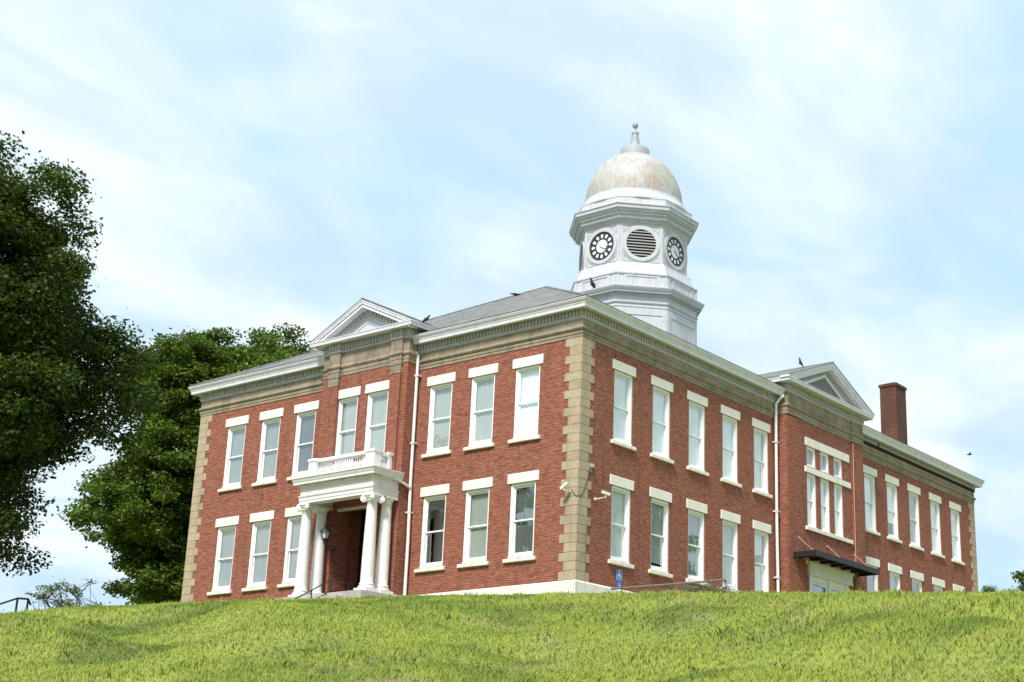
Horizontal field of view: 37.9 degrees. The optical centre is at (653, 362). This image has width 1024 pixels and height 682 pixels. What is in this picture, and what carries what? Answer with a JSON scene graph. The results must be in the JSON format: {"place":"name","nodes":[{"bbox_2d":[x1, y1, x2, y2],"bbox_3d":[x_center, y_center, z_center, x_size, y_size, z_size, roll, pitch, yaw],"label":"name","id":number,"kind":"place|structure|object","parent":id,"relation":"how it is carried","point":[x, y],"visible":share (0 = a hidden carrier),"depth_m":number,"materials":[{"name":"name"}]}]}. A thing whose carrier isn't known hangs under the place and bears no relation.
{"place":"outdoors","nodes":[
{"label":"outdoors","id":0,"kind":"place"},
{"bbox_2d":[0,586,1023,681],"bbox_3d":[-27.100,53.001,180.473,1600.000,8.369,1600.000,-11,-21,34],"label":"ground","id":1,"kind":"structure","parent":0,"point":[630,636],"depth_m":21.57,"materials":[{"name":"green plant"}]},
{"bbox_2d":[0,597,31,610],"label":"path handrail","id":2,"kind":"object","parent":1,"relation":"on","point":[27,603],"visible":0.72,"depth_m":39.82,"materials":[{"name":"black metal"}]},
{"bbox_2d":[24,579,79,609],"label":"sapling","id":3,"kind":"object","parent":1,"relation":"on","point":[43,596],"visible":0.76,"depth_m":66.31,"materials":[{"name":"green plant"}]},
{"bbox_2d":[60,578,102,606],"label":"sapling","id":4,"kind":"object","parent":1,"relation":"on","point":[73,591],"visible":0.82,"depth_m":70.58,"materials":[{"name":"green plant"}]},
{"bbox_2d":[0,130,169,576],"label":"maple tree","id":5,"kind":"object","parent":1,"relation":"on","point":[43,275],"visible":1,"depth_m":41.77,"materials":[{"name":"green plant"}]},
{"bbox_2d":[51,326,300,604],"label":"maple tree","id":6,"kind":"object","parent":1,"relation":"on","point":[142,515],"visible":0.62,"depth_m":69.66,"materials":[{"name":"green plant"}]},
{"bbox_2d":[110,322,313,446],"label":"maple tree","id":7,"kind":"object","parent":1,"relation":"on","point":[271,340],"visible":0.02,"depth_m":85.67,"materials":[{"name":"green plant"}]},
{"bbox_2d":[181,122,984,601],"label":"courthouse","id":8,"kind":"structure","parent":1,"relation":"on","point":[405,454],"depth_m":56.60,"materials":[{"name":"red brick"}]},
{"bbox_2d":[207,516,238,595],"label":"window","id":9,"kind":"structure","parent":8,"relation":"in","point":[226,535],"depth_m":59.67,"materials":[{"name":"glass"}]},
{"bbox_2d":[217,415,248,492],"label":"window","id":10,"kind":"structure","parent":8,"relation":"in","point":[236,435],"depth_m":60.91,"materials":[{"name":"white plastic"}]},
{"bbox_2d":[241,510,273,591],"bbox_3d":[-15.511,7.449,58.360,1.430,3.117,0.330,-11,-21,34],"label":"window","id":11,"kind":"structure","parent":8,"relation":"in","point":[257,571],"depth_m":58.52,"materials":[{"name":"glass"}]},
{"bbox_2d":[252,408,283,486],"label":"window","id":12,"kind":"structure","parent":8,"relation":"in","point":[267,464],"depth_m":59.76,"materials":[{"name":"white plastic"}]},
{"bbox_2d":[277,507,301,587],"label":"window","id":13,"kind":"structure","parent":8,"relation":"in","point":[294,523],"depth_m":57.48,"materials":[{"name":"glass"}]},
{"bbox_2d":[286,400,318,480],"bbox_3d":[-13.765,3.100,58.467,1.430,3.096,0.330,-11,-21,34],"label":"window","id":14,"kind":"structure","parent":8,"relation":"in","point":[305,425],"depth_m":58.64,"materials":[{"name":"white plastic"}]},
{"bbox_2d":[295,579,352,598],"bbox_3d":[-11.638,8.303,51.939,0.047,1.493,2.813,-11,-21,34],"label":"stair handrail","id":15,"kind":"object","parent":8,"relation":"attached to","point":[331,580],"visible":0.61,"depth_m":52.21,"materials":[{"name":"black metal"}]},
{"bbox_2d":[319,524,335,552],"bbox_3d":[-12.048,6.479,54.753,0.425,1.003,0.724,-11,-21,34],"label":"wall lantern","id":16,"kind":"object","parent":8,"relation":"hanging from","point":[325,531],"depth_m":54.60,"materials":[{"name":"black metal"}]},
{"bbox_2d":[335,386,360,465],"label":"window","id":17,"kind":"structure","parent":8,"relation":"in","point":[347,409],"depth_m":56.62,"materials":[{"name":"white glass"}]},
{"bbox_2d":[344,510,365,590],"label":"entrance door","id":18,"kind":"structure","parent":8,"relation":"in","point":[357,519],"depth_m":56.36,"materials":[{"name":"paint"}]},
{"bbox_2d":[361,380,389,461],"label":"window","id":19,"kind":"structure","parent":8,"relation":"in","point":[376,419],"depth_m":55.75,"materials":[{"name":"white glass"}]},
{"bbox_2d":[414,484,449,572],"bbox_3d":[-7.892,5.973,53.222,1.430,3.117,0.330,-11,-21,34],"label":"window","id":20,"kind":"structure","parent":8,"relation":"in","point":[443,489],"depth_m":53.37,"materials":[{"name":"white plastic"}]},
{"bbox_2d":[421,372,455,457],"bbox_3d":[-7.832,1.951,54.466,1.430,3.096,0.330,-11,-21,34],"label":"window","id":21,"kind":"structure","parent":8,"relation":"in","point":[440,395],"depth_m":54.61,"materials":[{"name":"white glass"}]},
{"bbox_2d":[457,477,492,567],"bbox_3d":[-6.206,5.647,52.085,1.430,3.117,0.330,-11,-21,34],"label":"window","id":22,"kind":"structure","parent":8,"relation":"in","point":[477,501],"depth_m":52.22,"materials":[{"name":"glass"}]},
{"bbox_2d":[463,363,497,450],"bbox_3d":[-6.146,1.625,53.329,1.430,3.096,0.330,-11,-21,34],"label":"window","id":23,"kind":"structure","parent":8,"relation":"in","point":[482,395],"depth_m":53.46,"materials":[{"name":"white glass"}]},
{"bbox_2d":[502,470,538,562],"bbox_3d":[-4.488,5.314,50.926,1.430,3.117,0.330,-11,-21,34],"label":"window","id":24,"kind":"structure","parent":8,"relation":"in","point":[522,507],"depth_m":51.06,"materials":[{"name":"glass"}]},
{"bbox_2d":[508,354,543,443],"bbox_3d":[-4.428,1.292,52.170,1.430,3.096,0.330,-11,-21,34],"label":"window","id":25,"kind":"structure","parent":8,"relation":"in","point":[526,413],"depth_m":52.31,"materials":[{"name":"white glass"}]},
{"bbox_2d":[559,480,571,491],"bbox_3d":[-2.933,4.203,49.833,0.362,0.388,0.425,-11,-21,34],"label":"security camera","id":26,"kind":"object","parent":8,"relation":"attached to","point":[563,485],"visible":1,"depth_m":49.71,"materials":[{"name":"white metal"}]},
{"bbox_2d":[589,278,595,287],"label":"bird","id":27,"kind":"object","parent":8,"relation":"on","point":[592,283],"visible":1,"depth_m":69.87},
{"bbox_2d":[594,490,610,500],"bbox_3d":[-1.739,4.521,50.349,0.591,0.340,0.300,-1,-17,6],"label":"security camera","id":28,"kind":"object","parent":8,"relation":"attached to","point":[605,493],"visible":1,"depth_m":50.33,"materials":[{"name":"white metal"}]},
{"bbox_2d":[616,569,621,586],"bbox_3d":[-1.182,7.426,50.810,0.027,0.620,0.320,-11,-21,34],"label":"accessible sign","id":29,"kind":"object","parent":8,"relation":"attached to","point":[618,576],"visible":0.98,"depth_m":50.79,"materials":[{"name":"blue metal"}]},
{"bbox_2d":[608,474,633,568],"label":"window","id":30,"kind":"structure","parent":8,"relation":"in","point":[620,507],"depth_m":51.68,"materials":[{"name":"glass"}]},
{"bbox_2d":[610,359,635,450],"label":"window","id":31,"kind":"structure","parent":8,"relation":"in","point":[622,420],"depth_m":52.93,"materials":[{"name":"white plastic"}]},
{"bbox_2d":[648,487,672,577],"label":"window","id":32,"kind":"structure","parent":8,"relation":"in","point":[659,509],"depth_m":53.55,"materials":[{"name":"glass"}]},
{"bbox_2d":[650,375,673,463],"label":"window","id":33,"kind":"structure","parent":8,"relation":"in","point":[661,398],"depth_m":54.80,"materials":[{"name":"white glass"}]},
{"bbox_2d":[686,390,708,476],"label":"window","id":34,"kind":"structure","parent":8,"relation":"in","point":[696,411],"depth_m":56.66,"materials":[{"name":"white glass"}]},
{"bbox_2d":[686,499,708,586],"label":"window","id":35,"kind":"structure","parent":8,"relation":"in","point":[695,519],"depth_m":55.43,"materials":[{"name":"glass"}]},
{"bbox_2d":[720,509,740,591],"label":"window","id":36,"kind":"structure","parent":8,"relation":"in","point":[730,567],"depth_m":57.30,"materials":[{"name":"glass"}]},
{"bbox_2d":[721,404,741,487],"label":"window","id":37,"kind":"structure","parent":8,"relation":"in","point":[729,424],"depth_m":58.52,"materials":[{"name":"white plastic"}]},
{"bbox_2d":[753,520,770,591],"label":"window","id":38,"kind":"structure","parent":8,"relation":"in","point":[761,538],"depth_m":59.16,"materials":[{"name":"white plastic"}]},
{"bbox_2d":[752,418,772,498],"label":"window","id":39,"kind":"structure","parent":8,"relation":"in","point":[760,437],"depth_m":60.36,"materials":[{"name":"white glass"}]},
{"bbox_2d":[806,446,815,468],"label":"window","id":40,"kind":"structure","parent":8,"relation":"in","point":[810,452],"depth_m":62.95,"materials":[{"name":"white glass"}]},
{"bbox_2d":[807,473,816,528],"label":"window","id":41,"kind":"structure","parent":8,"relation":"in","point":[811,488],"depth_m":62.38,"materials":[{"name":"white glass"}]},
{"bbox_2d":[820,452,828,473],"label":"window","id":42,"kind":"structure","parent":8,"relation":"in","point":[823,457],"depth_m":63.85,"materials":[{"name":"white glass"}]},
{"bbox_2d":[820,478,829,532],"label":"window","id":43,"kind":"structure","parent":8,"relation":"in","point":[825,520],"depth_m":63.30,"materials":[{"name":"white glass"}]},
{"bbox_2d":[833,457,841,478],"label":"window","id":44,"kind":"structure","parent":8,"relation":"in","point":[837,463],"depth_m":64.80,"materials":[{"name":"white glass"}]},
{"bbox_2d":[834,484,842,536],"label":"window","id":45,"kind":"structure","parent":8,"relation":"in","point":[837,488],"depth_m":64.25,"materials":[{"name":"white glass"}]},
{"bbox_2d":[863,464,879,535],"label":"window","id":46,"kind":"structure","parent":8,"relation":"in","point":[869,481],"depth_m":67.91,"materials":[{"name":"white glass"}]},
{"bbox_2d":[866,556,879,591],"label":"window","id":47,"kind":"structure","parent":8,"relation":"in","point":[872,581],"depth_m":66.88,"materials":[{"name":"white glass"}]},
{"bbox_2d":[885,474,902,543],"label":"window","id":48,"kind":"structure","parent":8,"relation":"in","point":[891,489],"depth_m":69.73,"materials":[{"name":"white glass"}]},
{"bbox_2d":[888,563,901,589],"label":"window","id":49,"kind":"structure","parent":8,"relation":"in","point":[894,578],"depth_m":68.70,"materials":[{"name":"white plastic"}]},
{"bbox_2d":[907,483,923,550],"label":"window","id":50,"kind":"structure","parent":8,"relation":"in","point":[913,498],"depth_m":71.52,"materials":[{"name":"glass"}]},
{"bbox_2d":[910,570,923,591],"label":"window","id":51,"kind":"structure","parent":8,"relation":"in","point":[916,584],"depth_m":70.53,"materials":[{"name":"white plastic"}]},
{"bbox_2d":[929,492,944,558],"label":"window","id":52,"kind":"structure","parent":8,"relation":"in","point":[934,507],"depth_m":73.41,"materials":[{"name":"glass"}]},
{"bbox_2d":[932,577,944,591],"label":"window","id":53,"kind":"structure","parent":8,"relation":"in","point":[935,581],"depth_m":72.29,"materials":[{"name":"white plastic"}]},
{"bbox_2d":[949,501,964,565],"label":"window","id":54,"kind":"structure","parent":8,"relation":"in","point":[955,525],"depth_m":75.28,"materials":[{"name":"glass"}]},
{"bbox_2d":[953,584,964,591],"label":"window","id":55,"kind":"structure","parent":8,"relation":"in","point":[955,587],"depth_m":74.04,"materials":[{"name":"white stone"}]},
{"bbox_2d":[611,579,726,592],"bbox_3d":[0.629,8.061,50.636,0.070,2.234,6.937,-11,-21,34],"label":"ramp handrail","id":56,"kind":"object","parent":1,"relation":"on","point":[647,586],"visible":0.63,"depth_m":50.53,"materials":[{"name":"grey metal"}]},
{"bbox_2d":[653,577,741,592],"bbox_3d":[1.619,6.893,44.529,2.678,0.488,2.576,14,-21,-36],"label":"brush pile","id":57,"kind":"object","parent":1,"relation":"on","point":[709,589],"visible":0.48,"depth_m":43.96,"materials":[{"name":"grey plant"}]},
{"bbox_2d":[981,584,996,591],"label":"bush","id":58,"kind":"object","parent":1,"relation":"on","point":[986,588],"visible":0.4,"depth_m":89.52,"materials":[{"name":"green plant"}]},
{"bbox_2d":[1010,570,1023,591],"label":"sapling","id":59,"kind":"object","parent":1,"relation":"on","point":[1018,575],"visible":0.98,"depth_m":77.61,"materials":[{"name":"green plant"}]},
{"bbox_2d":[0,0,1023,612],"label":"sky","id":60,"kind":"structure","parent":0,"point":[850,173],"materials":[{"name":"blue"}]}
]}

